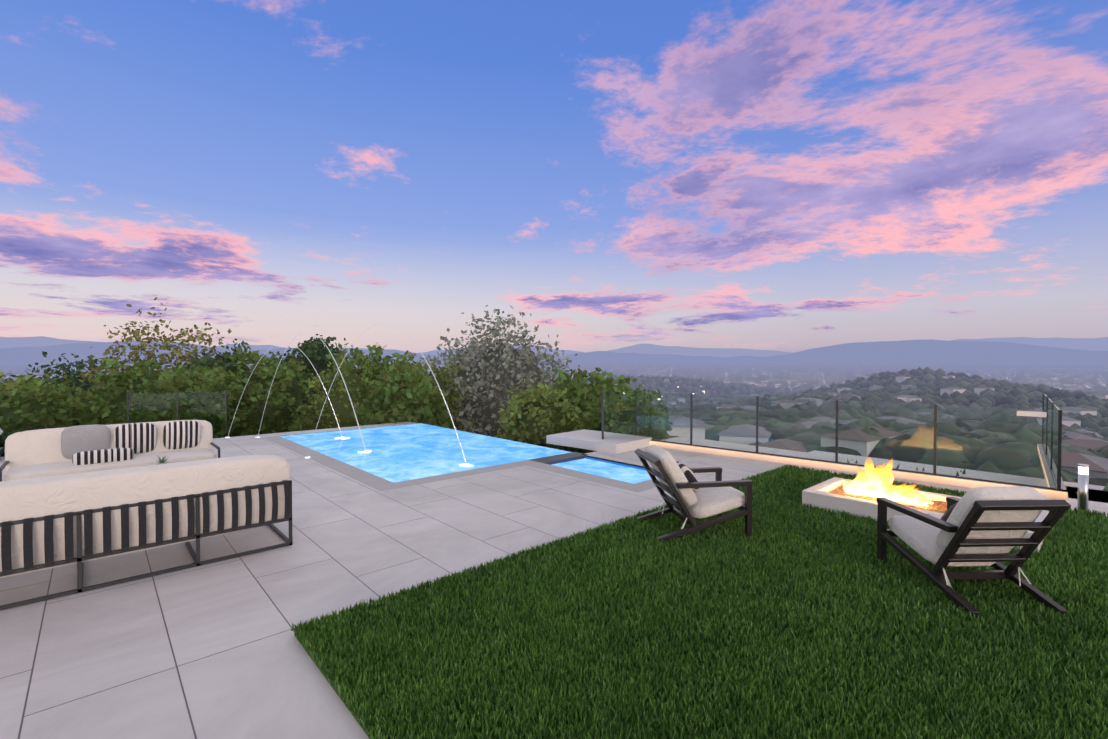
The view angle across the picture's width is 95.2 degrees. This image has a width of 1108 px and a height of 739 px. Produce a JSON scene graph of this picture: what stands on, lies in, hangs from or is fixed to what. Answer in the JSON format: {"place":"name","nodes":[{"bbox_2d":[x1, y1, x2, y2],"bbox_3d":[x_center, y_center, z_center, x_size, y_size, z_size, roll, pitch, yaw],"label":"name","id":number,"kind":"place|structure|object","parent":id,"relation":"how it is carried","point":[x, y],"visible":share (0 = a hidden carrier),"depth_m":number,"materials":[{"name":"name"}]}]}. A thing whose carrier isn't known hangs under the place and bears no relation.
{"place":"outdoors","nodes":[
{"label":"outdoors","id":0,"kind":"place"},
{"bbox_2d":[156,455,167,464],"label":"succulent","id":1,"kind":"object","parent":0,"point":[162,461],"visible":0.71,"depth_m":6.72,"materials":[{"name":"green plant"}]},
{"bbox_2d":[0,422,1107,738],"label":"patio","id":2,"kind":"structure","parent":0,"point":[214,650],"depth_m":4.02,"materials":[{"name":"grey tile"}]},
{"bbox_2d":[0,428,3,455],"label":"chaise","id":3,"kind":"object","parent":2,"relation":"on","point":[1,448],"visible":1,"depth_m":9.55,"materials":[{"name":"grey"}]},
{"bbox_2d":[0,420,219,481],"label":"sofa","id":4,"kind":"object","parent":2,"relation":"on","point":[57,451],"visible":0.73,"depth_m":6.93,"materials":[{"name":"grey fabric"}]},
{"bbox_2d":[0,455,292,610],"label":"sofa","id":5,"kind":"object","parent":2,"relation":"on","point":[50,522],"visible":1,"depth_m":4.27,"materials":[{"name":"grey fabric"}]},
{"bbox_2d":[127,391,226,431],"bbox_3d":[-9.652,1.094,12.988,2.277,1.070,0.035,0,1,-11],"label":"glass","id":6,"kind":"object","parent":2,"relation":"on","point":[162,406],"depth_m":12.98,"materials":[{"name":"clear glass"}]},
{"bbox_2d":[228,323,466,464],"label":"water jets","id":7,"kind":"object","parent":2,"relation":"on","point":[349,395],"visible":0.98,"depth_m":10.54},
{"bbox_2d":[263,436,660,492],"bbox_3d":[-2.921,1.698,9.044,10.201,0.001,2.978,0,1,25],"label":"coping","id":8,"kind":"object","parent":2,"relation":"on","point":[368,479],"visible":0.89,"depth_m":8.32,"materials":[{"name":"grey stone"}]},
{"bbox_2d":[530,452,586,464],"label":"wall","id":9,"kind":"structure","parent":2,"relation":"on","point":[559,458],"depth_m":9.69,"materials":[{"name":"grey stone"}]},
{"bbox_2d":[546,429,651,453],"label":"raised platform","id":10,"kind":"structure","parent":2,"relation":"on","point":[588,439],"depth_m":10.77,"materials":[{"name":"paint"}]},
{"bbox_2d":[602,391,635,438],"bbox_3d":[1.439,1.013,11.055,1.008,1.080,0.050,-1,1,-35],"label":"glass","id":11,"kind":"object","parent":10,"relation":"on","point":[619,414],"depth_m":11.03,"materials":[{"name":"clear glass"}]},
{"bbox_2d":[290,464,1107,738],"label":"turf","id":12,"kind":"structure","parent":2,"relation":"on","point":[843,622],"depth_m":3.25,"materials":[{"name":"green plant"}]},
{"bbox_2d":[634,445,752,542],"bbox_3d":[1.478,1.276,5.460,1.062,0.900,0.720,0,1,-9],"label":"chair","id":13,"kind":"object","parent":12,"relation":"on","point":[686,489],"visible":0.98,"depth_m":5.21,"materials":[{"name":"black"}]},
{"bbox_2d":[802,477,1048,552],"bbox_3d":[4.233,1.623,5.910,1.100,0.200,2.150,-1,1,-42],"label":"fire pit","id":14,"kind":"object","parent":12,"relation":"on","point":[819,495],"visible":0.31,"depth_m":6.05,"materials":[{"name":"concrete"}]},
{"bbox_2d":[829,485,946,512],"bbox_3d":[4.233,1.593,5.910,0.820,0.083,1.870,-1,1,-42],"label":"lava rock","id":15,"kind":"object","parent":14,"relation":"in","point":[939,506],"visible":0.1,"depth_m":5.94,"materials":[{"name":"stone"}]},
{"bbox_2d":[843,456,933,506],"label":"flames","id":16,"kind":"object","parent":15,"relation":"on","point":[876,482],"visible":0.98,"depth_m":6.12,"materials":[{"name":"yellow"}]},
{"bbox_2d":[877,486,1070,616],"bbox_3d":[3.289,1.300,4.076,0.719,0.900,1.062,0,1,-2],"label":"chair","id":17,"kind":"object","parent":12,"relation":"on","point":[985,526],"visible":0.96,"depth_m":3.82,"materials":[{"name":"black"}]},
{"bbox_2d":[1077,464,1088,510],"bbox_3d":[6.354,1.427,6.076,0.094,0.575,0.094,-1,1,-42],"label":"bollard","id":18,"kind":"object","parent":12,"relation":"on","point":[1083,490],"visible":0.88,"depth_m":6.05,"materials":[{"name":"silver metal"}]},
{"bbox_2d":[1078,466,1088,474],"bbox_3d":[6.354,1.210,6.072,0.084,0.090,0.084,-1,1,-42],"label":"bollard lens","id":19,"kind":"object","parent":18,"relation":"attached to","point":[1083,470],"visible":0.85,"depth_m":6.04,"materials":[{"name":"white glass"}]},
{"bbox_2d":[650,441,1067,499],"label":"wall","id":20,"kind":"structure","parent":2,"relation":"on","point":[970,483],"depth_m":8.49,"materials":[{"name":"beige"}]},
{"bbox_2d":[635,390,1061,490],"bbox_3d":[4.325,1.047,9.074,0.050,1.080,6.751,-1,1,-48],"label":"glass","id":21,"kind":"object","parent":20,"relation":"on","point":[1009,445],"depth_m":8.25,"materials":[{"name":"clear glass"}]},
{"bbox_2d":[1017,411,1046,416],"bbox_3d":[6.594,0.614,6.989,0.300,0.070,0.006,1,1,42],"label":"no smoking sign","id":22,"kind":"object","parent":21,"relation":"attached to","point":[1032,413],"visible":1,"depth_m":6.98,"materials":[{"name":"white"}]},
{"bbox_2d":[1051,477,1066,499],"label":"glass return curb","id":23,"kind":"structure","parent":2,"relation":"on","point":[1063,487],"depth_m":6.86,"materials":[{"name":"beige"}]},
{"bbox_2d":[1042,393,1059,463],"bbox_3d":[8.491,1.055,8.667,5.035,1.080,0.050,-1,1,-48],"label":"glass","id":24,"kind":"object","parent":23,"relation":"on","point":[1054,406],"depth_m":9.18,"materials":[{"name":"clear glass"}]},
{"bbox_2d":[0,339,1107,365],"bbox_3d":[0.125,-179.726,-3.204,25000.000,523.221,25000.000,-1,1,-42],"label":"mountains","id":25,"kind":"structure","parent":0,"point":[924,352],"depth_m":10007.23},
{"bbox_2d":[0,364,1107,407],"bbox_3d":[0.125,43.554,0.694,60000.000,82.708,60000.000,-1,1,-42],"label":"terrain","id":26,"kind":"structure","parent":0,"point":[1085,378],"depth_m":3476.66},
{"bbox_2d":[0,372,81,401],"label":"tree","id":27,"kind":"object","parent":26,"relation":"on","point":[10,383],"visible":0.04,"depth_m":20.32,"materials":[{"name":"green plant"}]},
{"bbox_2d":[0,377,98,432],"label":"bush","id":28,"kind":"object","parent":26,"relation":"on","point":[36,404],"visible":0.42,"depth_m":17.91,"materials":[{"name":"green plant"}]},
{"bbox_2d":[2,351,123,397],"bbox_3d":[-24.756,7.120,26.420,8.085,16.082,7.714,-1,1,-42],"label":"tree","id":29,"kind":"object","parent":26,"relation":"on","point":[86,385],"visible":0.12,"depth_m":25.50,"materials":[{"name":"green plant"}]},
{"bbox_2d":[0,419,209,456],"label":"hedge","id":30,"kind":"object","parent":26,"relation":"on","point":[4,436],"depth_m":10.14,"materials":[{"name":"green plant"}]},
{"bbox_2d":[72,358,161,424],"bbox_3d":[-17.077,5.074,20.646,3.989,11.128,4.342,1,1,32],"label":"bush","id":31,"kind":"object","parent":26,"relation":"on","point":[107,407],"visible":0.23,"depth_m":19.49,"materials":[{"name":"green plant"}]},
{"bbox_2d":[71,297,231,396],"bbox_3d":[-18.032,4.517,24.675,8.279,16.100,8.306,-1,1,-42],"label":"tree","id":32,"kind":"object","parent":26,"relation":"on","point":[162,358],"visible":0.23,"depth_m":23.85,"materials":[{"name":"green plant"}]},
{"bbox_2d":[117,365,244,438],"bbox_3d":[-13.493,4.151,18.726,4.040,8.686,3.565,-1,1,-42],"label":"bush","id":33,"kind":"object","parent":26,"relation":"on","point":[178,378],"visible":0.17,"depth_m":18.18,"materials":[{"name":"green plant"}]},
{"bbox_2d":[169,338,253,389],"bbox_3d":[-14.676,4.546,22.628,4.949,11.960,4.800,-1,1,-42],"label":"tree","id":34,"kind":"object","parent":26,"relation":"on","point":[208,360],"visible":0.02,"depth_m":21.84,"materials":[{"name":"green plant"}]},
{"bbox_2d":[210,342,317,436],"bbox_3d":[-11.663,3.792,20.535,4.930,9.792,4.629,-1,1,-42],"label":"bush","id":35,"kind":"object","parent":26,"relation":"on","point":[284,400],"visible":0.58,"depth_m":19.69,"materials":[{"name":"green plant"}]},
{"bbox_2d":[274,334,352,416],"bbox_3d":[-11.554,4.202,24.890,5.041,12.003,4.912,-1,1,-42],"label":"tree","id":36,"kind":"object","parent":26,"relation":"on","point":[319,360],"visible":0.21,"depth_m":23.63,"materials":[{"name":"green plant"}]},
{"bbox_2d":[291,358,374,433],"bbox_3d":[-7.365,2.623,17.691,2.990,6.088,2.886,0,1,26],"label":"bush","id":37,"kind":"object","parent":26,"relation":"on","point":[338,396],"visible":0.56,"depth_m":17.11,"materials":[{"name":"green plant"}]},
{"bbox_2d":[310,342,405,428],"bbox_3d":[-6.827,2.548,19.439,4.535,7.203,4.578,-1,1,-42],"label":"tree","id":38,"kind":"object","parent":26,"relation":"on","point":[359,357],"visible":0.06,"depth_m":18.93,"materials":[{"name":"green plant"}]},
{"bbox_2d":[351,350,455,428],"bbox_3d":[-4.847,1.645,16.446,3.184,4.581,3.304,0,1,0],"label":"bush","id":39,"kind":"object","parent":26,"relation":"on","point":[393,400],"visible":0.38,"depth_m":15.67,"materials":[{"name":"green plant"}]},
{"bbox_2d":[353,352,478,432],"bbox_3d":[-4.563,1.962,17.706,4.436,5.188,3.890,-1,1,-42],"label":"bush","id":40,"kind":"object","parent":26,"relation":"on","point":[441,382],"visible":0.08,"depth_m":17.43,"materials":[{"name":"green plant"}]},
{"bbox_2d":[422,305,579,437],"bbox_3d":[-1.892,1.764,19.658,6.793,8.472,7.499,-1,1,-42],"label":"grey tree","id":41,"kind":"object","parent":26,"relation":"on","point":[496,371],"visible":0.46,"depth_m":17.86,"materials":[{"name":"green plant"}]},
{"bbox_2d":[490,380,591,452],"bbox_3d":[-0.204,2.099,13.522,3.179,3.628,2.932,0,1,14],"label":"bush","id":42,"kind":"object","parent":26,"relation":"on","point":[536,419],"visible":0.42,"depth_m":12.99,"materials":[{"name":"green plant"}]},
{"bbox_2d":[529,367,659,452],"bbox_3d":[1.058,2.809,15.453,4.337,5.755,4.581,0,1,-3],"label":"bush","id":43,"kind":"object","parent":26,"relation":"on","point":[581,394],"visible":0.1,"depth_m":14.93,"materials":[{"name":"green plant"}]},
{"bbox_2d":[585,456,644,469],"bbox_3d":[-2.431,3.158,10.502,4.050,2.970,9.100,-1,1,-42],"label":"pool shell","id":44,"kind":"object","parent":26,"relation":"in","point":[617,463],"visible":0.1,"depth_m":9.37,"materials":[{"name":"blue tile"}]},
{"bbox_2d":[280,423,657,483],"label":"water","id":45,"kind":"structure","parent":44,"relation":"in","point":[398,453],"depth_m":10.35,"materials":[{"name":"blue liquid"}]},
{"bbox_2d":[225,437,473,466],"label":"water splashes","id":46,"kind":"object","parent":45,"relation":"on","point":[463,464],"visible":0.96,"depth_m":10.33,"materials":[{"name":"white liquid"}]},
{"bbox_2d":[576,384,655,453],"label":"bush","id":47,"kind":"object","parent":26,"relation":"on","point":[594,421],"visible":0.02,"depth_m":12.95,"materials":[{"name":"green plant"}]},
{"bbox_2d":[551,367,1107,485],"bbox_3d":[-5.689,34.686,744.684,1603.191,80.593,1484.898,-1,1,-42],"label":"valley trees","id":48,"kind":"object","parent":26,"relation":"on","point":[1005,394],"visible":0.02,"depth_m":358.81,"materials":[{"name":"green plant"}]},
{"bbox_2d":[606,374,1107,478],"bbox_3d":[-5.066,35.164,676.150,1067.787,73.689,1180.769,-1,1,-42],"label":"valley houses","id":49,"kind":"structure","parent":26,"relation":"on","point":[1071,461],"depth_m":117.04,"materials":[{"name":"grey"}]},
{"bbox_2d":[0,336,1107,357],"bbox_3d":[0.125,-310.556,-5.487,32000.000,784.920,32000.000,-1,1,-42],"label":"mountains","id":50,"kind":"structure","parent":0,"point":[1096,344],"depth_m":13552.17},
{"bbox_2d":[0,0,1107,352],"label":"sky","id":51,"kind":"structure","parent":0,"point":[793,176],"materials":[{"name":"blue"}]},
{"bbox_2d":[1066,486,1107,502],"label":"side steps","id":52,"kind":"structure","parent":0,"point":[1095,500],"depth_m":6.86,"materials":[{"name":"black"}]}
]}

